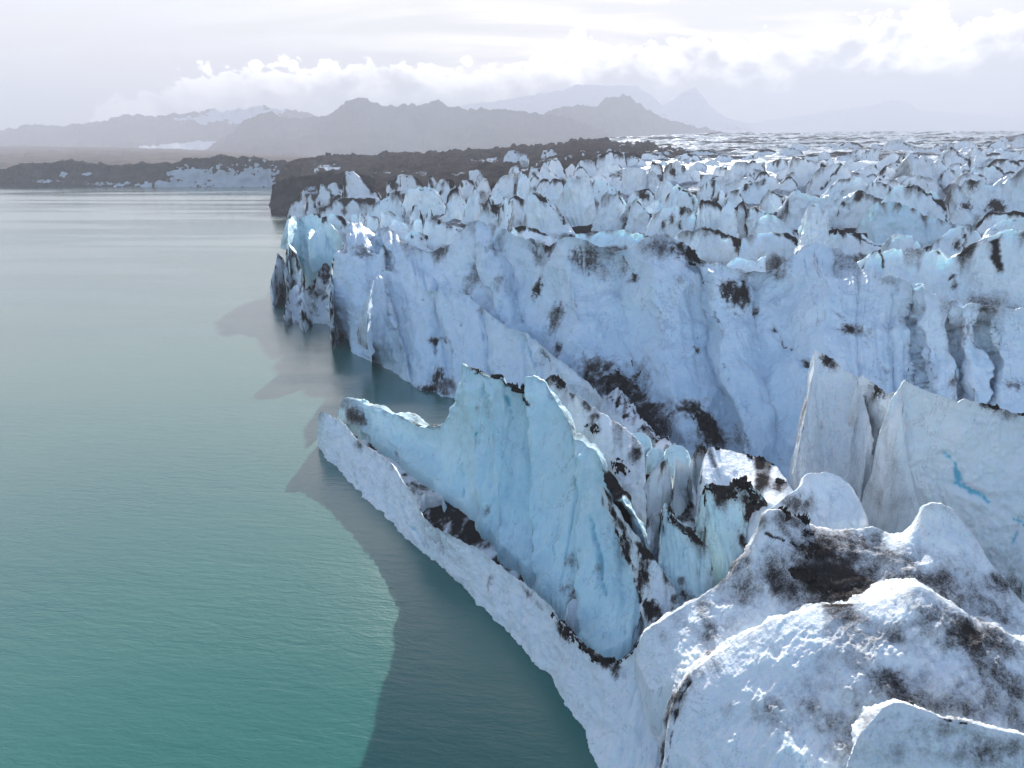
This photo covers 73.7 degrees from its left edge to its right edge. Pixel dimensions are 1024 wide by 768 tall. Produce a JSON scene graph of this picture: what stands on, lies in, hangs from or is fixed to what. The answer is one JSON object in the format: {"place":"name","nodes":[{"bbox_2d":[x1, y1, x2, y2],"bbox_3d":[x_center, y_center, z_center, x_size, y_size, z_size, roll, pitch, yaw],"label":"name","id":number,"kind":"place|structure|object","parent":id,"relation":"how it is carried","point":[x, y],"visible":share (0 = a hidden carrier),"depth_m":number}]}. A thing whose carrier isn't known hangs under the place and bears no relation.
{"place":"outdoors","nodes":[
{"label":"outdoors","id":0,"kind":"place"},
{"bbox_2d":[0,154,286,186],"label":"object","id":1,"kind":"structure","parent":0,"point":[220,170],"depth_m":758.49},
{"bbox_2d":[0,145,316,168],"bbox_3d":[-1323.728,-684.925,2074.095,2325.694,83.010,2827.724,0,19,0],"label":"flat plain","id":2,"kind":"structure","parent":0,"point":[10,156],"depth_m":1605.86},
{"bbox_2d":[0,105,317,154],"bbox_3d":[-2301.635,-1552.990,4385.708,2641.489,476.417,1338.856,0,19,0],"label":"mountain","id":3,"kind":"structure","parent":0,"point":[203,130],"depth_m":4431.02},
{"bbox_2d":[0,187,597,767],"bbox_3d":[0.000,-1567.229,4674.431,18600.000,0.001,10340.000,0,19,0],"label":"water","id":4,"kind":"structure","parent":0,"point":[210,557],"depth_m":73.40},
{"bbox_2d":[270,253,289,307],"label":"ice slab","id":5,"kind":"structure","parent":4,"relation":"in","point":[277,287],"depth_m":185.57},
{"bbox_2d":[283,242,305,300],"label":"ice slab","id":6,"kind":"structure","parent":4,"relation":"in","point":[295,275],"depth_m":182.48},
{"bbox_2d":[283,284,307,328],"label":"ice slab","id":7,"kind":"structure","parent":4,"relation":"in","point":[293,306],"depth_m":169.96},
{"bbox_2d":[299,263,330,332],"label":"ice slab","id":8,"kind":"structure","parent":4,"relation":"in","point":[316,300],"depth_m":167.82},
{"bbox_2d":[326,245,342,348],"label":"ice slab","id":9,"kind":"structure","parent":4,"relation":"in","point":[330,307],"depth_m":145.86},
{"bbox_2d":[337,419,522,581],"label":"ice trough","id":10,"kind":"object","parent":4,"relation":"in","point":[456,523],"visible":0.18,"depth_m":75.61},
{"bbox_2d":[421,492,446,511],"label":"ice chunk","id":11,"kind":"object","parent":10,"relation":"on","point":[430,499],"visible":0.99,"depth_m":77.82},
{"bbox_2d":[338,363,649,659],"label":"ice ridge","id":12,"kind":"structure","parent":4,"relation":"in","point":[521,475],"depth_m":70.12},
{"bbox_2d":[565,599,577,633],"bbox_3d":[5.176,19.644,57.540,1.703,2.567,2.410,0,19,0],"label":"ice chunk","id":13,"kind":"object","parent":12,"relation":"on","point":[571,615],"visible":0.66,"depth_m":57.05},
{"bbox_2d":[601,485,679,636],"bbox_3d":[10.503,15.636,56.624,2.709,10.406,13.219,-4,19,-11],"label":"ice gully","id":14,"kind":"object","parent":12,"relation":"on","point":[657,595],"visible":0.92,"depth_m":53.62},
{"bbox_2d":[645,514,663,561],"bbox_3d":[11.580,15.591,55.857,1.838,10.132,4.408,0,19,0],"label":"ice fin","id":15,"kind":"object","parent":14,"relation":"attached to","point":[652,537],"visible":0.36,"depth_m":55.07},
{"bbox_2d":[657,503,713,605],"bbox_3d":[12.654,15.471,54.790,5.036,11.065,8.077,-11,22,-29],"label":"ice fin","id":16,"kind":"object","parent":14,"relation":"attached to","point":[684,562],"visible":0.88,"depth_m":53.09},
{"bbox_2d":[317,411,696,767],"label":"ice ridge","id":17,"kind":"structure","parent":4,"relation":"in","point":[600,694],"depth_m":57.45},
{"bbox_2d":[332,220,1023,483],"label":"ice ridge","id":18,"kind":"structure","parent":4,"relation":"in","point":[677,342],"depth_m":95.38},
{"bbox_2d":[390,219,408,240],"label":"serac","id":19,"kind":"object","parent":18,"relation":"on","point":[399,227],"visible":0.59,"depth_m":168.58},
{"bbox_2d":[422,219,463,250],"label":"serac","id":20,"kind":"object","parent":18,"relation":"on","point":[439,233],"visible":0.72,"depth_m":156.97},
{"bbox_2d":[857,229,1023,309],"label":"serac","id":21,"kind":"object","parent":18,"relation":"on","point":[988,271],"visible":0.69,"depth_m":93.93},
{"bbox_2d":[634,502,1023,736],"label":"ice mound","id":22,"kind":"object","parent":4,"relation":"in","point":[786,562],"visible":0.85,"depth_m":45.55},
{"bbox_2d":[773,472,868,529],"bbox_3d":[23.545,11.578,54.393,7.519,9.264,7.155,-4,19,-12],"label":"ice fin","id":23,"kind":"object","parent":22,"relation":"on","point":[828,500],"visible":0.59,"depth_m":52.56},
{"bbox_2d":[789,349,873,501],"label":"ice plate","id":24,"kind":"object","parent":4,"relation":"in","point":[828,439],"visible":0.49,"depth_m":69.76},
{"bbox_2d":[656,578,1023,767],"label":"ice mound","id":25,"kind":"object","parent":4,"relation":"in","point":[801,686],"visible":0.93,"depth_m":38.65},
{"bbox_2d":[846,698,1023,767],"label":"ice mound","id":26,"kind":"object","parent":25,"relation":"on","point":[895,733],"visible":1,"depth_m":32.51},
{"bbox_2d":[847,375,894,459],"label":"ice plate","id":27,"kind":"object","parent":4,"relation":"in","point":[877,399],"visible":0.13,"depth_m":66.69},
{"bbox_2d":[861,380,1023,603],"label":"ice plate","id":28,"kind":"object","parent":4,"relation":"in","point":[963,459],"visible":0.82,"depth_m":58.91},
{"bbox_2d":[280,214,343,288],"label":"ice block","id":29,"kind":"structure","parent":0,"point":[295,236],"depth_m":202.39},
{"bbox_2d":[308,227,333,271],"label":"ice block","id":30,"kind":"structure","parent":29,"relation":"on","point":[320,251],"depth_m":185.95},
{"bbox_2d":[269,170,381,215],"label":"headland","id":31,"kind":"structure","parent":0,"point":[286,193],"depth_m":448.19},
{"bbox_2d":[206,97,611,156],"bbox_3d":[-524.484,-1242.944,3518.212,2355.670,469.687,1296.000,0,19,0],"label":"mountain","id":32,"kind":"structure","parent":0,"point":[362,126],"depth_m":3527.03},
{"bbox_2d":[274,137,689,197],"bbox_3d":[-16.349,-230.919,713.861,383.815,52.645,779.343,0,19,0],"label":"moraine","id":33,"kind":"structure","parent":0,"point":[456,166],"depth_m":576.83},
{"bbox_2d":[0,0,1023,129],"label":"sky","id":34,"kind":"structure","parent":0,"point":[63,63]},
{"bbox_2d":[462,84,771,132],"bbox_3d":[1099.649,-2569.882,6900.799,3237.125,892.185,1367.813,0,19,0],"label":"mountain","id":35,"kind":"structure","parent":0,"point":[692,106],"depth_m":6978.71},
{"bbox_2d":[544,94,722,137],"bbox_3d":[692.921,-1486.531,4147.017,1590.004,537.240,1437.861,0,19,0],"label":"mountain","id":36,"kind":"structure","parent":0,"point":[622,115],"depth_m":4197.97},
{"bbox_2d":[423,130,1023,237],"bbox_3d":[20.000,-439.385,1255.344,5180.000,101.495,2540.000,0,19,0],"label":"glacier terrain","id":37,"kind":"structure","parent":0,"point":[738,146],"depth_m":686.39},
{"bbox_2d":[287,190,306,219],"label":"serac","id":38,"kind":"object","parent":37,"relation":"on","point":[297,207],"visible":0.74,"depth_m":411.03},
{"bbox_2d":[319,182,342,207],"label":"serac","id":39,"kind":"object","parent":37,"relation":"on","point":[328,193],"visible":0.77,"depth_m":390.05},
{"bbox_2d":[321,214,349,243],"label":"serac","id":40,"kind":"object","parent":37,"relation":"on","point":[340,224],"visible":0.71,"depth_m":195.81},
{"bbox_2d":[320,198,383,222],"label":"serac","id":41,"kind":"object","parent":37,"relation":"on","point":[346,208],"visible":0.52,"depth_m":319.62},
{"bbox_2d":[342,171,381,199],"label":"serac","id":42,"kind":"object","parent":37,"relation":"on","point":[355,186],"visible":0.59,"depth_m":374.90},
{"bbox_2d":[366,195,405,221],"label":"serac","id":43,"kind":"object","parent":37,"relation":"on","point":[394,204],"visible":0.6,"depth_m":227.88},
{"bbox_2d":[380,211,410,228],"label":"serac","id":44,"kind":"object","parent":37,"relation":"on","point":[386,218],"visible":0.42,"depth_m":180.38},
{"bbox_2d":[389,174,424,203],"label":"serac","id":45,"kind":"object","parent":37,"relation":"on","point":[401,185],"visible":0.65,"depth_m":350.81},
{"bbox_2d":[404,231,432,250],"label":"serac","id":46,"kind":"object","parent":37,"relation":"on","point":[416,239],"visible":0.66,"depth_m":155.70},
{"bbox_2d":[403,186,445,223],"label":"serac","id":47,"kind":"object","parent":37,"relation":"on","point":[425,199],"visible":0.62,"depth_m":232.59},
{"bbox_2d":[434,179,455,203],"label":"serac","id":48,"kind":"object","parent":37,"relation":"on","point":[443,188],"visible":0.41,"depth_m":288.25},
{"bbox_2d":[442,187,465,221],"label":"serac","id":49,"kind":"object","parent":37,"relation":"on","point":[455,205],"visible":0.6,"depth_m":215.12},
{"bbox_2d":[459,180,474,199],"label":"serac","id":50,"kind":"object","parent":37,"relation":"on","point":[466,187],"visible":0.5,"depth_m":297.67},
{"bbox_2d":[460,195,481,224],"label":"serac","id":51,"kind":"object","parent":37,"relation":"on","point":[472,211],"visible":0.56,"depth_m":205.66},
{"bbox_2d":[477,178,491,203],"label":"serac","id":52,"kind":"object","parent":37,"relation":"on","point":[484,189],"visible":0.84,"depth_m":278.80},
{"bbox_2d":[480,197,501,230],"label":"serac","id":53,"kind":"object","parent":37,"relation":"on","point":[489,213],"visible":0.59,"depth_m":194.56},
{"bbox_2d":[357,269,634,432],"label":"ice ridge","id":54,"kind":"structure","parent":37,"relation":"on","point":[419,338],"depth_m":122.36},
{"bbox_2d":[491,168,517,197],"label":"serac","id":55,"kind":"object","parent":37,"relation":"on","point":[505,184],"visible":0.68,"depth_m":259.41},
{"bbox_2d":[496,198,514,231],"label":"serac","id":56,"kind":"object","parent":37,"relation":"on","point":[506,217],"visible":0.69,"depth_m":184.66},
{"bbox_2d":[508,195,526,226],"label":"serac","id":57,"kind":"object","parent":37,"relation":"on","point":[519,206],"visible":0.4,"depth_m":194.00},
{"bbox_2d":[517,174,531,199],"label":"serac","id":58,"kind":"object","parent":37,"relation":"on","point":[524,188],"visible":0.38,"depth_m":230.95},
{"bbox_2d":[509,226,571,245],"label":"serac","id":59,"kind":"object","parent":37,"relation":"on","point":[536,235],"visible":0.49,"depth_m":144.04},
{"bbox_2d":[523,189,575,237],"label":"serac","id":60,"kind":"object","parent":37,"relation":"on","point":[543,214],"visible":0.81,"depth_m":176.28},
{"bbox_2d":[542,178,563,208],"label":"serac","id":61,"kind":"object","parent":37,"relation":"on","point":[554,188],"visible":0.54,"depth_m":228.96},
{"bbox_2d":[547,159,567,181],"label":"serac","id":62,"kind":"object","parent":37,"relation":"on","point":[556,168],"visible":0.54,"depth_m":314.99},
{"bbox_2d":[559,177,596,226],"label":"serac","id":63,"kind":"object","parent":37,"relation":"on","point":[577,206],"visible":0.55,"depth_m":200.16},
{"bbox_2d":[589,180,617,207],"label":"serac","id":64,"kind":"object","parent":37,"relation":"on","point":[599,189],"visible":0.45,"depth_m":230.30},
{"bbox_2d":[591,191,626,231],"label":"serac","id":65,"kind":"object","parent":37,"relation":"on","point":[610,210],"visible":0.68,"depth_m":186.59},
{"bbox_2d":[595,149,626,168],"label":"serac","id":66,"kind":"object","parent":37,"relation":"on","point":[610,156],"visible":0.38,"depth_m":352.78},
{"bbox_2d":[575,229,648,251],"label":"serac","id":67,"kind":"object","parent":37,"relation":"on","point":[614,240],"visible":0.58,"depth_m":143.17},
{"bbox_2d":[622,167,646,196],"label":"serac","id":68,"kind":"object","parent":37,"relation":"on","point":[634,179],"visible":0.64,"depth_m":251.95},
{"bbox_2d":[621,198,651,234],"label":"serac","id":69,"kind":"object","parent":37,"relation":"on","point":[636,216],"visible":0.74,"depth_m":181.49},
{"bbox_2d":[626,189,654,207],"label":"serac","id":70,"kind":"object","parent":37,"relation":"on","point":[645,197],"visible":0.39,"depth_m":200.03},
{"bbox_2d":[603,387,696,534],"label":"ice hollow","id":71,"kind":"object","parent":37,"relation":"on","point":[617,400],"visible":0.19,"depth_m":82.17},
{"bbox_2d":[545,375,646,528],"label":"ice ridge","id":72,"kind":"structure","parent":71,"relation":"attached to","point":[610,439],"depth_m":70.42},
{"bbox_2d":[632,432,651,456],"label":"ice chunk","id":73,"kind":"object","parent":72,"relation":"on","point":[644,439],"visible":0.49,"depth_m":71.00},
{"bbox_2d":[643,460,672,517],"bbox_3d":[14.010,11.200,65.707,3.993,7.755,2.696,-12,22,-31],"label":"ice fin","id":74,"kind":"object","parent":71,"relation":"on","point":[658,488],"visible":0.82,"depth_m":64.83},
{"bbox_2d":[661,445,690,475],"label":"ice chunk","id":75,"kind":"object","parent":71,"relation":"on","point":[673,453],"visible":0.78,"depth_m":68.70},
{"bbox_2d":[669,460,691,516],"bbox_3d":[16.071,11.572,65.145,2.260,9.094,5.729,7,20,20],"label":"ice fin","id":76,"kind":"object","parent":71,"relation":"on","point":[678,501],"visible":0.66,"depth_m":64.58},
{"bbox_2d":[686,446,707,508],"bbox_3d":[17.490,10.617,65.247,2.164,9.437,6.669,0,19,0],"label":"ice fin","id":77,"kind":"object","parent":71,"relation":"on","point":[698,456],"visible":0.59,"depth_m":64.25},
{"bbox_2d":[695,475,767,586],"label":"ice block","id":78,"kind":"structure","parent":71,"relation":"on","point":[724,514],"depth_m":56.35},
{"bbox_2d":[693,446,792,543],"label":"ice block","id":79,"kind":"structure","parent":71,"relation":"on","point":[769,482],"depth_m":59.91},
{"bbox_2d":[645,448,667,474],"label":"ice chunk","id":80,"kind":"object","parent":37,"relation":"on","point":[653,458],"visible":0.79,"depth_m":68.96},
{"bbox_2d":[655,181,674,203],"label":"serac","id":81,"kind":"object","parent":37,"relation":"on","point":[663,189],"visible":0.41,"depth_m":216.31},
{"bbox_2d":[645,206,695,237],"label":"serac","id":82,"kind":"object","parent":37,"relation":"on","point":[673,221],"visible":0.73,"depth_m":161.00},
{"bbox_2d":[659,161,699,181],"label":"serac","id":83,"kind":"object","parent":37,"relation":"on","point":[672,170],"visible":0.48,"depth_m":284.48},
{"bbox_2d":[662,184,697,213],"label":"serac","id":84,"kind":"object","parent":37,"relation":"on","point":[678,195],"visible":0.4,"depth_m":198.49},
{"bbox_2d":[673,226,741,265],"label":"serac","id":85,"kind":"object","parent":37,"relation":"on","point":[709,245],"visible":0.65,"depth_m":137.32},
{"bbox_2d":[693,199,721,230],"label":"serac","id":86,"kind":"object","parent":37,"relation":"on","point":[708,213],"visible":0.46,"depth_m":165.71},
{"bbox_2d":[696,179,720,203],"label":"serac","id":87,"kind":"object","parent":37,"relation":"on","point":[709,189],"visible":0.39,"depth_m":222.21},
{"bbox_2d":[714,201,739,237],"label":"serac","id":88,"kind":"object","parent":37,"relation":"on","point":[726,224],"visible":0.53,"depth_m":160.43},
{"bbox_2d":[723,189,744,207],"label":"serac","id":89,"kind":"object","parent":37,"relation":"on","point":[734,198],"visible":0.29,"depth_m":197.64},
{"bbox_2d":[734,201,746,239],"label":"serac","id":90,"kind":"object","parent":37,"relation":"on","point":[741,209],"visible":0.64,"depth_m":172.37},
{"bbox_2d":[727,255,765,272],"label":"serac","id":91,"kind":"object","parent":37,"relation":"on","point":[743,265],"visible":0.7,"depth_m":118.38},
{"bbox_2d":[730,162,765,174],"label":"serac","id":92,"kind":"object","parent":37,"relation":"on","point":[741,168],"visible":0.28,"depth_m":319.69},
{"bbox_2d":[738,176,770,203],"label":"serac","id":93,"kind":"object","parent":37,"relation":"on","point":[754,193],"visible":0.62,"depth_m":235.08},
{"bbox_2d":[744,207,776,237],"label":"serac","id":94,"kind":"object","parent":37,"relation":"on","point":[753,215],"visible":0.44,"depth_m":169.80},
{"bbox_2d":[739,232,797,270],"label":"serac","id":95,"kind":"object","parent":37,"relation":"on","point":[777,249],"visible":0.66,"depth_m":133.28},
{"bbox_2d":[759,190,784,211],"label":"serac","id":96,"kind":"object","parent":37,"relation":"on","point":[771,201],"visible":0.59,"depth_m":202.33},
{"bbox_2d":[747,215,797,237],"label":"serac","id":97,"kind":"object","parent":37,"relation":"on","point":[767,223],"visible":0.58,"depth_m":151.22},
{"bbox_2d":[780,176,797,192],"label":"serac","id":98,"kind":"object","parent":37,"relation":"on","point":[789,184],"visible":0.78,"depth_m":256.85},
{"bbox_2d":[785,156,828,186],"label":"serac","id":99,"kind":"object","parent":37,"relation":"on","point":[803,169],"visible":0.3,"depth_m":277.18},
{"bbox_2d":[794,203,828,254],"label":"serac","id":100,"kind":"object","parent":37,"relation":"on","point":[813,227],"visible":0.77,"depth_m":114.60},
{"bbox_2d":[805,162,852,195],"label":"serac","id":101,"kind":"object","parent":37,"relation":"on","point":[822,181],"visible":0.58,"depth_m":260.01},
{"bbox_2d":[775,190,883,229],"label":"serac","id":102,"kind":"object","parent":37,"relation":"on","point":[850,210],"visible":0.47,"depth_m":191.15},
{"bbox_2d":[820,176,852,197],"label":"serac","id":103,"kind":"object","parent":37,"relation":"on","point":[839,185],"visible":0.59,"depth_m":220.15},
{"bbox_2d":[833,177,867,199],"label":"serac","id":104,"kind":"object","parent":37,"relation":"on","point":[857,183],"visible":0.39,"depth_m":217.81},
{"bbox_2d":[828,229,881,262],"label":"serac","id":105,"kind":"object","parent":37,"relation":"on","point":[856,247],"visible":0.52,"depth_m":132.89},
{"bbox_2d":[864,181,892,198],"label":"serac","id":106,"kind":"object","parent":37,"relation":"on","point":[880,190],"visible":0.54,"depth_m":212.34},
{"bbox_2d":[883,140,914,150],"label":"serac","id":107,"kind":"object","parent":37,"relation":"on","point":[898,145],"visible":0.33,"depth_m":519.20},
{"bbox_2d":[881,234,921,252],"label":"serac","id":108,"kind":"object","parent":37,"relation":"on","point":[905,243],"visible":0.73,"depth_m":122.10},
{"bbox_2d":[855,201,971,248],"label":"serac","id":109,"kind":"object","parent":37,"relation":"on","point":[881,223],"visible":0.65,"depth_m":152.47},
{"bbox_2d":[881,184,949,221],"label":"serac","id":110,"kind":"object","parent":37,"relation":"on","point":[924,202],"visible":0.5,"depth_m":175.03},
{"bbox_2d":[900,175,937,195],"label":"serac","id":111,"kind":"object","parent":37,"relation":"on","point":[931,183],"visible":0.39,"depth_m":235.42},
{"bbox_2d":[889,153,951,198],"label":"serac","id":112,"kind":"object","parent":37,"relation":"on","point":[911,165],"visible":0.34,"depth_m":254.08},
{"bbox_2d":[938,169,955,193],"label":"serac","id":113,"kind":"object","parent":37,"relation":"on","point":[947,177],"visible":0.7,"depth_m":254.41},
{"bbox_2d":[921,226,980,256],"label":"serac","id":114,"kind":"object","parent":37,"relation":"on","point":[953,241],"visible":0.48,"depth_m":120.06},
{"bbox_2d":[937,145,973,169],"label":"serac","id":115,"kind":"object","parent":37,"relation":"on","point":[950,155],"visible":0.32,"depth_m":325.10},
{"bbox_2d":[943,173,987,190],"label":"serac","id":116,"kind":"object","parent":37,"relation":"on","point":[960,179],"visible":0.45,"depth_m":235.75},
{"bbox_2d":[944,168,1023,225],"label":"serac","id":117,"kind":"object","parent":37,"relation":"on","point":[970,202],"visible":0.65,"depth_m":185.78},
{"bbox_2d":[969,165,1006,185],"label":"serac","id":118,"kind":"object","parent":37,"relation":"on","point":[993,174],"visible":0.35,"depth_m":244.93},
{"bbox_2d":[971,211,1023,237],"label":"serac","id":119,"kind":"object","parent":37,"relation":"on","point":[984,223],"visible":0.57,"depth_m":136.11},
{"bbox_2d":[981,217,1023,238],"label":"serac","id":120,"kind":"object","parent":37,"relation":"on","point":[1010,224],"visible":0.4,"depth_m":123.61},
{"bbox_2d":[986,159,1023,172],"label":"serac","id":121,"kind":"object","parent":37,"relation":"on","point":[1006,165],"visible":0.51,"depth_m":289.82},
{"bbox_2d":[748,100,1023,132],"bbox_3d":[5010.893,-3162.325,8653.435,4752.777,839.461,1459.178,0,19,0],"label":"mountain","id":122,"kind":"structure","parent":0,"point":[893,115],"depth_m":8624.25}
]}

